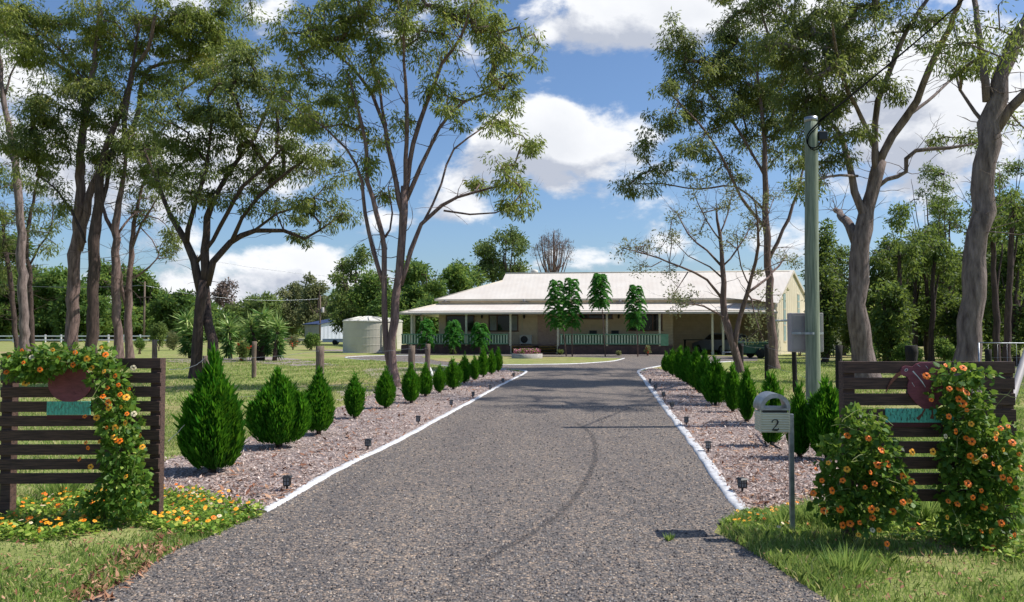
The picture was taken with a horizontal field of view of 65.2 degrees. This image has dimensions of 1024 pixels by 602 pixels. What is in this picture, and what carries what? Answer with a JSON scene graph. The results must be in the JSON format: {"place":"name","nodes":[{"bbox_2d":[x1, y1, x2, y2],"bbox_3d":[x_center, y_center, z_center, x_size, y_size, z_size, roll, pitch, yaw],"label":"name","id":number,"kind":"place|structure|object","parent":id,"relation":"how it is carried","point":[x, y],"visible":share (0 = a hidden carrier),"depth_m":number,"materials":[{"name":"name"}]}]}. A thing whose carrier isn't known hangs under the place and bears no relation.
{"place":"outdoors","nodes":[
{"label":"outdoors","id":0,"kind":"place"},
{"bbox_2d":[79,354,829,601],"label":"driveway","id":1,"kind":"structure","parent":0,"point":[620,384],"depth_m":6.82,"materials":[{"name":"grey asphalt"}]},
{"bbox_2d":[0,333,1023,601],"bbox_3d":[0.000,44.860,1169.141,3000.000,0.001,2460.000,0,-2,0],"label":"ground","id":2,"kind":"structure","parent":0,"point":[170,353],"depth_m":6.38,"materials":[{"name":"green plant"}]},
{"bbox_2d":[0,200,34,353],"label":"gum tree","id":3,"kind":"object","parent":2,"relation":"on","point":[5,247],"visible":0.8,"depth_m":45.99,"materials":[{"name":"green plant"}]},
{"bbox_2d":[0,227,42,338],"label":"tree","id":4,"kind":"object","parent":2,"relation":"on","point":[6,322],"visible":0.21,"depth_m":127.01,"materials":[{"name":"green plant"}]},
{"bbox_2d":[0,0,48,357],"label":"gum tree","id":5,"kind":"object","parent":2,"relation":"on","point":[22,297],"visible":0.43,"depth_m":40.04,"materials":[{"name":"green plant"}]},
{"bbox_2d":[0,165,71,350],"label":"gum tree","id":6,"kind":"object","parent":2,"relation":"on","point":[36,233],"visible":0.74,"depth_m":43.95,"materials":[{"name":"green plant"}]},
{"bbox_2d":[14,263,67,338],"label":"tree","id":7,"kind":"object","parent":2,"relation":"on","point":[46,290],"visible":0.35,"depth_m":121.44,"materials":[{"name":"green plant"}]},
{"bbox_2d":[0,5,152,355],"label":"gum tree","id":8,"kind":"object","parent":2,"relation":"on","point":[36,151],"visible":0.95,"depth_m":33.08,"materials":[{"name":"green plant"}]},
{"bbox_2d":[0,339,159,522],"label":"flowering vine","id":9,"kind":"object","parent":2,"relation":"on","point":[20,366],"visible":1,"depth_m":6.52,"materials":[{"name":"green plant"}]},
{"bbox_2d":[47,273,112,341],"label":"tree","id":10,"kind":"object","parent":2,"relation":"on","point":[58,316],"visible":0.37,"depth_m":115.79,"materials":[{"name":"green plant"}]},
{"bbox_2d":[0,358,165,515],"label":"board sign","id":11,"kind":"object","parent":2,"relation":"on","point":[68,389],"visible":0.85,"depth_m":6.74,"materials":[{"name":"brown wood"}]},
{"bbox_2d":[84,258,142,338],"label":"tree","id":12,"kind":"object","parent":2,"relation":"on","point":[104,271],"visible":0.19,"depth_m":128.90,"materials":[{"name":"green plant"}]},
{"bbox_2d":[73,113,181,357],"bbox_3d":[-16.905,-2.497,34.134,4.988,10.955,4.522,0,-2,0],"label":"gum tree","id":13,"kind":"object","parent":2,"relation":"on","point":[123,175],"visible":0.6,"depth_m":33.48,"materials":[{"name":"green plant"}]},
{"bbox_2d":[0,406,256,514],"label":"grass","id":14,"kind":"structure","parent":2,"relation":"on","point":[169,438],"depth_m":11.28,"materials":[{"name":"green plant"}]},
{"bbox_2d":[0,494,256,601],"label":"leaf litter","id":15,"kind":"object","parent":2,"relation":"on","point":[73,574],"visible":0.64,"depth_m":5.58,"materials":[{"name":"brown plant"}]},
{"bbox_2d":[0,488,259,601],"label":"grass","id":16,"kind":"structure","parent":2,"relation":"on","point":[30,588],"depth_m":5.43,"materials":[{"name":"green plant"}]},
{"bbox_2d":[70,529,182,601],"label":"fallen leaves","id":17,"kind":"object","parent":16,"relation":"on","point":[144,570],"visible":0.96,"depth_m":5.25,"materials":[{"name":"brown plant"}]},
{"bbox_2d":[0,484,265,543],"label":"ground cover","id":18,"kind":"object","parent":2,"relation":"on","point":[86,525],"visible":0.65,"depth_m":6.64,"materials":[{"name":"green plant"}]},
{"bbox_2d":[0,483,254,532],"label":"blossoms","id":19,"kind":"object","parent":18,"relation":"on","point":[58,505],"visible":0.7,"depth_m":6.59,"materials":[{"name":"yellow plant"}]},
{"bbox_2d":[0,0,267,355],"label":"gum tree","id":20,"kind":"object","parent":2,"relation":"on","point":[176,25],"visible":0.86,"depth_m":34.02,"materials":[{"name":"green plant"}]},
{"bbox_2d":[111,266,164,338],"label":"tree","id":21,"kind":"object","parent":2,"relation":"on","point":[139,290],"visible":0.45,"depth_m":138.38,"materials":[{"name":"green plant"}]},
{"bbox_2d":[100,132,196,357],"bbox_3d":[-15.457,-2.209,34.647,4.411,10.418,4.424,0,-2,11],"label":"gum tree","id":22,"kind":"object","parent":2,"relation":"on","point":[127,297],"visible":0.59,"depth_m":34.88,"materials":[{"name":"green plant"}]},
{"bbox_2d":[145,286,204,337],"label":"tree","id":23,"kind":"object","parent":2,"relation":"on","point":[164,306],"visible":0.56,"depth_m":117.56,"materials":[{"name":"green plant"}]},
{"bbox_2d":[169,308,206,357],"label":"yucca","id":24,"kind":"object","parent":2,"relation":"on","point":[185,340],"visible":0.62,"depth_m":45.93,"materials":[{"name":"green plant"}]},
{"bbox_2d":[166,359,237,362],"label":"mulch patch","id":25,"kind":"object","parent":2,"relation":"on","point":[181,360],"visible":0.24,"depth_m":42.52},
{"bbox_2d":[216,312,241,357],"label":"yucca","id":26,"kind":"object","parent":25,"relation":"on","point":[228,345],"visible":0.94,"depth_m":44.20,"materials":[{"name":"green plant"}]},
{"bbox_2d":[203,307,245,341],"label":"tree","id":27,"kind":"object","parent":2,"relation":"on","point":[217,317],"visible":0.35,"depth_m":111.04,"materials":[{"name":"green plant"}]},
{"bbox_2d":[210,277,238,309],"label":"tree","id":28,"kind":"object","parent":2,"relation":"on","point":[223,291],"visible":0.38,"depth_m":169.97,"materials":[{"name":"brown plant"}]},
{"bbox_2d":[125,38,363,378],"bbox_3d":[-9.492,-3.179,27.108,8.882,11.797,5.334,0,-2,0],"label":"gum tree","id":29,"kind":"object","parent":2,"relation":"on","point":[197,115],"visible":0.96,"depth_m":26.97,"materials":[{"name":"green plant"}]},
{"bbox_2d":[0,359,520,405],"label":"grass","id":30,"kind":"structure","parent":2,"relation":"on","point":[305,371],"depth_m":29.08,"materials":[{"name":"green plant"}]},
{"bbox_2d":[242,291,283,333],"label":"tree","id":31,"kind":"object","parent":2,"relation":"on","point":[258,305],"visible":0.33,"depth_m":131.05,"materials":[{"name":"green plant"}]},
{"bbox_2d":[239,357,334,365],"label":"mulch patch","id":32,"kind":"object","parent":2,"relation":"on","point":[270,359],"visible":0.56,"depth_m":41.14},
{"bbox_2d":[236,302,276,359],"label":"yucca","id":33,"kind":"object","parent":32,"relation":"on","point":[252,331],"visible":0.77,"depth_m":42.71,"materials":[{"name":"green plant"}]},
{"bbox_2d":[263,314,293,360],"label":"yucca","id":34,"kind":"object","parent":32,"relation":"on","point":[281,329],"visible":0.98,"depth_m":42.23,"materials":[{"name":"green plant"}]},
{"bbox_2d":[275,280,304,337],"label":"tree","id":35,"kind":"object","parent":2,"relation":"on","point":[293,293],"visible":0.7,"depth_m":159.15,"materials":[{"name":"green plant"}]},
{"bbox_2d":[293,271,335,336],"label":"tree","id":36,"kind":"object","parent":2,"relation":"on","point":[307,308],"visible":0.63,"depth_m":150.38,"materials":[{"name":"green plant"}]},
{"bbox_2d":[302,319,342,339],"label":"farm shed","id":37,"kind":"structure","parent":2,"relation":"on","point":[326,330],"depth_m":131.20,"materials":[{"name":"white metal"}]},
{"bbox_2d":[164,369,523,509],"bbox_3d":[-2.178,2.335,20.171,3.097,0.001,26.142,0,-2,7],"label":"mulch bed","id":38,"kind":"object","parent":2,"relation":"on","point":[338,418],"visible":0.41,"depth_m":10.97,"materials":[{"name":"brown wood"}]},
{"bbox_2d":[170,342,248,472],"bbox_3d":[-3.358,1.209,8.979,0.815,1.547,0.840,0,-2,0],"label":"cypress bush","id":39,"kind":"object","parent":38,"relation":"on","point":[212,431],"visible":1,"depth_m":8.79,"materials":[{"name":"green plant"}]},
{"bbox_2d":[242,365,314,447],"bbox_3d":[-3.168,1.459,10.886,0.949,1.190,0.808,0,-2,0],"label":"cypress bush","id":40,"kind":"object","parent":38,"relation":"on","point":[278,411],"visible":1,"depth_m":10.72,"materials":[{"name":"green plant"}]},
{"bbox_2d":[303,364,335,434],"bbox_3d":[-2.955,1.524,12.198,0.548,1.156,0.585,0,-2,0],"label":"cypress bush","id":41,"kind":"object","parent":38,"relation":"on","point":[323,408],"visible":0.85,"depth_m":12.09,"materials":[{"name":"green plant"}]},
{"bbox_2d":[343,370,366,418],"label":"cypress bush","id":42,"kind":"object","parent":38,"relation":"on","point":[354,397],"visible":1,"depth_m":14.39,"materials":[{"name":"green plant"}]},
{"bbox_2d":[211,372,522,504],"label":"fallen leaves","id":43,"kind":"object","parent":38,"relation":"on","point":[253,484],"visible":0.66,"depth_m":10.05,"materials":[{"name":"brown plant"}]},
{"bbox_2d":[372,365,396,408],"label":"cypress bush","id":44,"kind":"object","parent":38,"relation":"on","point":[385,392],"visible":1,"depth_m":16.24,"materials":[{"name":"green plant"}]},
{"bbox_2d":[399,362,421,402],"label":"cypress bush","id":45,"kind":"object","parent":38,"relation":"on","point":[411,383],"visible":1,"depth_m":17.44,"materials":[{"name":"green plant"}]},
{"bbox_2d":[326,243,381,334],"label":"tree","id":46,"kind":"object","parent":2,"relation":"on","point":[344,266],"visible":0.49,"depth_m":91.51,"materials":[{"name":"green plant"}]},
{"bbox_2d":[342,316,389,352],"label":"water tank","id":47,"kind":"object","parent":2,"relation":"on","point":[363,334],"visible":0.79,"depth_m":57.31,"materials":[{"name":"beige metal"}]},
{"bbox_2d":[342,266,393,316],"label":"tree","id":48,"kind":"object","parent":2,"relation":"on","point":[359,297],"visible":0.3,"depth_m":86.14,"materials":[{"name":"green plant"}]},
{"bbox_2d":[363,288,409,344],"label":"tree","id":49,"kind":"object","parent":2,"relation":"on","point":[376,309],"visible":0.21,"depth_m":79.36,"materials":[{"name":"green plant"}]},
{"bbox_2d":[257,355,527,512],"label":"kerb","id":50,"kind":"structure","parent":2,"relation":"on","point":[306,486],"depth_m":10.04,"materials":[{"name":"paint"}]},
{"bbox_2d":[261,0,549,386],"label":"gum tree","id":51,"kind":"object","parent":2,"relation":"on","point":[340,33],"visible":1,"depth_m":22.69,"materials":[{"name":"green plant"}]},
{"bbox_2d":[390,255,447,333],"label":"tree","id":52,"kind":"object","parent":2,"relation":"on","point":[417,272],"visible":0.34,"depth_m":82.08,"materials":[{"name":"green plant"}]},
{"bbox_2d":[399,292,438,333],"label":"tree","id":53,"kind":"object","parent":2,"relation":"on","point":[406,320],"visible":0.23,"depth_m":75.00,"materials":[{"name":"green plant"}]},
{"bbox_2d":[442,319,463,353],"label":"feathery tree","id":54,"kind":"object","parent":2,"relation":"on","point":[452,335],"visible":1,"depth_m":53.16,"materials":[{"name":"green plant"}]},
{"bbox_2d":[434,258,480,302],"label":"tree","id":55,"kind":"object","parent":2,"relation":"on","point":[455,274],"visible":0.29,"depth_m":86.26,"materials":[{"name":"green plant"}]},
{"bbox_2d":[469,224,533,283],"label":"tree","id":56,"kind":"object","parent":2,"relation":"on","point":[492,264],"visible":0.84,"depth_m":99.57,"materials":[{"name":"green plant"}]},
{"bbox_2d":[529,228,576,271],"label":"tree","id":57,"kind":"object","parent":2,"relation":"on","point":[552,267],"visible":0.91,"depth_m":103.76,"materials":[{"name":"grey plant"}]},
{"bbox_2d":[543,279,567,355],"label":"feathery tree","id":58,"kind":"object","parent":2,"relation":"on","point":[554,292],"visible":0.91,"depth_m":50.00,"materials":[{"name":"green plant"}]},
{"bbox_2d":[558,277,583,356],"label":"feathery tree","id":59,"kind":"object","parent":2,"relation":"on","point":[574,310],"visible":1,"depth_m":48.98,"materials":[{"name":"green plant"}]},
{"bbox_2d":[586,273,612,356],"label":"feathery tree","id":60,"kind":"object","parent":2,"relation":"on","point":[598,290],"visible":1,"depth_m":48.94,"materials":[{"name":"green plant"}]},
{"bbox_2d":[399,269,804,354],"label":"house","id":61,"kind":"structure","parent":2,"relation":"on","point":[508,310],"depth_m":56.36,"materials":[{"name":"white paint"}]},
{"bbox_2d":[488,315,518,331],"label":"window","id":62,"kind":"structure","parent":61,"relation":"in","point":[496,323],"depth_m":56.94,"materials":[{"name":"black glass"}]},
{"bbox_2d":[623,284,647,356],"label":"feathery tree","id":63,"kind":"object","parent":2,"relation":"on","point":[637,291],"visible":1,"depth_m":48.98,"materials":[{"name":"green plant"}]},
{"bbox_2d":[637,361,749,509],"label":"kerb","id":64,"kind":"structure","parent":2,"relation":"on","point":[730,496],"depth_m":10.00,"materials":[{"name":"paint"}]},
{"bbox_2d":[609,177,804,372],"bbox_3d":[7.497,-1.173,29.701,8.998,7.980,4.772,0,-2,-11],"label":"tree","id":65,"kind":"object","parent":2,"relation":"on","point":[732,337],"visible":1,"depth_m":29.79,"materials":[{"name":"green plant"}]},
{"bbox_2d":[607,0,825,369],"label":"gum tree","id":66,"kind":"object","parent":2,"relation":"on","point":[729,73],"visible":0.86,"depth_m":33.10,"materials":[{"name":"green plant"}]},
{"bbox_2d":[692,333,748,354],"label":"parked car","id":67,"kind":"object","parent":2,"relation":"on","point":[705,343],"visible":0.53,"depth_m":54.21,"materials":[{"name":"green metal"}]},
{"bbox_2d":[639,367,857,510],"bbox_3d":[4.624,2.343,20.377,2.088,0.001,27.999,0,-2,7],"label":"mulch bed","id":68,"kind":"object","parent":2,"relation":"on","point":[708,414],"visible":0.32,"depth_m":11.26,"materials":[{"name":"brown wood"}]},
{"bbox_2d":[699,353,727,404],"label":"cypress bush","id":69,"kind":"object","parent":68,"relation":"on","point":[712,384],"visible":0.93,"depth_m":16.92,"materials":[{"name":"green plant"}]},
{"bbox_2d":[722,362,739,411],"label":"cypress bush","id":70,"kind":"object","parent":68,"relation":"on","point":[731,382],"visible":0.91,"depth_m":15.54,"materials":[{"name":"green plant"}]},
{"bbox_2d":[640,373,839,509],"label":"fallen leaves","id":71,"kind":"object","parent":68,"relation":"on","point":[753,479],"visible":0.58,"depth_m":9.47,"materials":[{"name":"brown plant"}]},
{"bbox_2d":[735,365,758,421],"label":"cypress bush","id":72,"kind":"object","parent":68,"relation":"on","point":[747,391],"visible":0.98,"depth_m":13.82,"materials":[{"name":"green plant"}]},
{"bbox_2d":[757,369,787,445],"bbox_3d":[3.589,1.494,11.017,0.464,1.129,0.445,0,-2,0],"label":"cypress bush","id":73,"kind":"object","parent":68,"relation":"on","point":[770,386],"visible":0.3,"depth_m":10.98,"materials":[{"name":"green plant"}]},
{"bbox_2d":[785,380,810,457],"bbox_3d":[3.589,1.492,10.034,0.408,1.060,0.354,-1,-3,35],"label":"cypress bush","id":74,"kind":"object","parent":68,"relation":"on","point":[798,410],"visible":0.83,"depth_m":9.93,"materials":[{"name":"green plant"}]},
{"bbox_2d":[804,375,839,457],"bbox_3d":[3.901,1.448,9.867,0.646,1.135,0.552,0,-2,0],"label":"cypress bush","id":75,"kind":"object","parent":68,"relation":"on","point":[822,406],"visible":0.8,"depth_m":9.76,"materials":[{"name":"green plant"}]},
{"bbox_2d":[753,391,794,531],"bbox_3d":[2.075,1.329,6.324,0.264,1.210,0.241,0,-2,3],"label":"letterbox","id":76,"kind":"object","parent":2,"relation":"on","point":[774,419],"visible":0.89,"depth_m":6.24,"materials":[{"name":"beige metal"}]},
{"bbox_2d":[804,116,827,403],"bbox_3d":[5.103,-0.405,13.407,0.412,5.404,0.279,0,-2,0],"label":"power pole","id":77,"kind":"object","parent":2,"relation":"on","point":[813,135],"visible":0.89,"depth_m":13.36,"materials":[{"name":"metal"}]},
{"bbox_2d":[787,313,823,351],"bbox_3d":[4.994,0.531,13.506,0.545,0.663,0.488,0,-2,2],"label":"meter cabinet","id":78,"kind":"object","parent":77,"relation":"attached to","point":[796,332],"visible":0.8,"depth_m":13.53,"materials":[{"name":"metal"}]},
{"bbox_2d":[798,217,845,358],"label":"tree","id":79,"kind":"object","parent":2,"relation":"on","point":[826,244],"visible":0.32,"depth_m":45.70,"materials":[{"name":"green plant"}]},
{"bbox_2d":[803,264,846,362],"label":"tree","id":80,"kind":"object","parent":2,"relation":"on","point":[830,301],"visible":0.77,"depth_m":39.67,"materials":[{"name":"green plant"}]},
{"bbox_2d":[828,243,849,354],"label":"tree","id":81,"kind":"object","parent":2,"relation":"on","point":[842,255],"visible":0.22,"depth_m":51.78,"materials":[{"name":"green plant"}]},
{"bbox_2d":[814,540,878,574],"bbox_3d":[2.212,1.690,5.270,0.412,0.212,0.353,0,-2,0],"label":"grass tuft","id":82,"kind":"object","parent":2,"relation":"on","point":[862,564],"visible":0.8,"depth_m":5.25,"materials":[{"name":"green plant"}]},
{"bbox_2d":[806,402,921,548],"bbox_3d":[2.544,1.271,5.774,0.835,1.097,0.478,0,-2,0],"label":"flowering vine","id":83,"kind":"object","parent":2,"relation":"on","point":[853,461],"visible":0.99,"depth_m":5.73,"materials":[{"name":"green plant"}]},
{"bbox_2d":[716,478,1023,601],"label":"grass","id":84,"kind":"structure","parent":2,"relation":"on","point":[805,559],"depth_m":5.44,"materials":[{"name":"green plant"}]},
{"bbox_2d":[739,0,1007,376],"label":"gum tree","id":85,"kind":"object","parent":2,"relation":"on","point":[843,57],"visible":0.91,"depth_m":24.64,"materials":[{"name":"green plant"}]},
{"bbox_2d":[733,498,1023,601],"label":"leaf litter","id":86,"kind":"object","parent":2,"relation":"on","point":[902,586],"visible":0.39,"depth_m":5.19,"materials":[{"name":"plant"}]},
{"bbox_2d":[866,278,919,360],"bbox_3d":[17.016,0.975,35.865,2.424,4.172,2.630,2,-3,-43],"label":"tree","id":87,"kind":"object","parent":2,"relation":"on","point":[891,319],"visible":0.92,"depth_m":35.50,"materials":[{"name":"green plant"}]},
{"bbox_2d":[865,227,920,360],"bbox_3d":[18.637,-0.273,40.118,2.705,6.951,2.600,1,-2,-19],"label":"tree","id":88,"kind":"object","parent":2,"relation":"on","point":[874,274],"visible":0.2,"depth_m":39.82,"materials":[{"name":"green plant"}]},
{"bbox_2d":[869,241,927,360],"bbox_3d":[18.459,0.123,38.331,2.644,6.028,2.484,0,-2,0],"label":"tree","id":89,"kind":"object","parent":2,"relation":"on","point":[905,258],"visible":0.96,"depth_m":38.02,"materials":[{"name":"green plant"}]},
{"bbox_2d":[787,406,1023,507],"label":"grass","id":90,"kind":"structure","parent":2,"relation":"on","point":[1020,413],"depth_m":11.46,"materials":[{"name":"green plant"}]},
{"bbox_2d":[882,200,936,342],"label":"tree","id":91,"kind":"object","parent":2,"relation":"on","point":[900,212],"visible":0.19,"depth_m":51.89,"materials":[{"name":"green plant"}]},
{"bbox_2d":[838,361,1016,540],"bbox_3d":[3.180,1.194,6.115,1.296,1.465,0.130,0,-2,1],"label":"board sign","id":92,"kind":"object","parent":2,"relation":"on","point":[913,422],"visible":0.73,"depth_m":6.08,"materials":[{"name":"brown wood"}]},
{"bbox_2d":[895,223,959,360],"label":"tree","id":93,"kind":"object","parent":2,"relation":"on","point":[923,321],"visible":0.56,"depth_m":41.79,"materials":[{"name":"green plant"}]},
{"bbox_2d":[900,161,966,322],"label":"tree","id":94,"kind":"object","parent":2,"relation":"on","point":[934,175],"visible":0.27,"depth_m":69.80,"materials":[{"name":"green plant"}]},
{"bbox_2d":[914,234,961,360],"bbox_3d":[21.437,-0.091,39.999,2.666,6.580,2.618,0,-2,0],"label":"tree","id":95,"kind":"object","parent":2,"relation":"on","point":[934,254],"visible":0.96,"depth_m":39.88,"materials":[{"name":"green plant"}]},
{"bbox_2d":[917,192,966,337],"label":"tree","id":96,"kind":"object","parent":2,"relation":"on","point":[938,209],"visible":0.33,"depth_m":60.18,"materials":[{"name":"green plant"}]},
{"bbox_2d":[867,501,1023,561],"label":"ground cover","id":97,"kind":"object","parent":2,"relation":"on","point":[925,532],"visible":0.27,"depth_m":5.95,"materials":[{"name":"green plant"}]},
{"bbox_2d":[934,294,987,347],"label":"tree","id":98,"kind":"object","parent":2,"relation":"on","point":[947,322],"visible":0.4,"depth_m":39.98,"materials":[{"name":"green plant"}]},
{"bbox_2d":[914,0,1023,392],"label":"gum tree","id":99,"kind":"object","parent":2,"relation":"on","point":[995,117],"visible":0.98,"depth_m":18.40,"materials":[{"name":"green plant"}]},
{"bbox_2d":[922,359,1023,550],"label":"flowering vine","id":100,"kind":"object","parent":2,"relation":"on","point":[983,500],"visible":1,"depth_m":5.84,"materials":[{"name":"green plant"}]},
{"bbox_2d":[955,191,1023,360],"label":"tree","id":101,"kind":"object","parent":2,"relation":"on","point":[992,238],"visible":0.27,"depth_m":33.96,"materials":[{"name":"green plant"}]},
{"bbox_2d":[961,145,1023,300],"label":"tree","id":102,"kind":"object","parent":2,"relation":"on","point":[1016,169],"visible":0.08,"depth_m":61.79,"materials":[{"name":"green plant"}]},
{"bbox_2d":[982,237,1023,365],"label":"tree","id":103,"kind":"object","parent":2,"relation":"on","point":[1016,325],"visible":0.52,"depth_m":36.01,"materials":[{"name":"green plant"}]},
{"bbox_2d":[989,185,1023,360],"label":"tree","id":104,"kind":"object","parent":2,"relation":"on","point":[1016,215],"visible":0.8,"depth_m":29.95,"materials":[{"name":"green plant"}]},
{"bbox_2d":[0,0,1023,313],"label":"sky","id":105,"kind":"structure","parent":0,"point":[591,100],"materials":[{"name":"blue"}]},
{"bbox_2d":[423,355,621,363],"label":"lawn island","id":106,"kind":"structure","parent":0,"point":[543,360],"depth_m":43.88,"materials":[{"name":"green plant"}]},
{"bbox_2d":[731,359,1023,405],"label":"grass","id":107,"kind":"structure","parent":0,"point":[825,365],"depth_m":27.73,"materials":[{"name":"green plant"}]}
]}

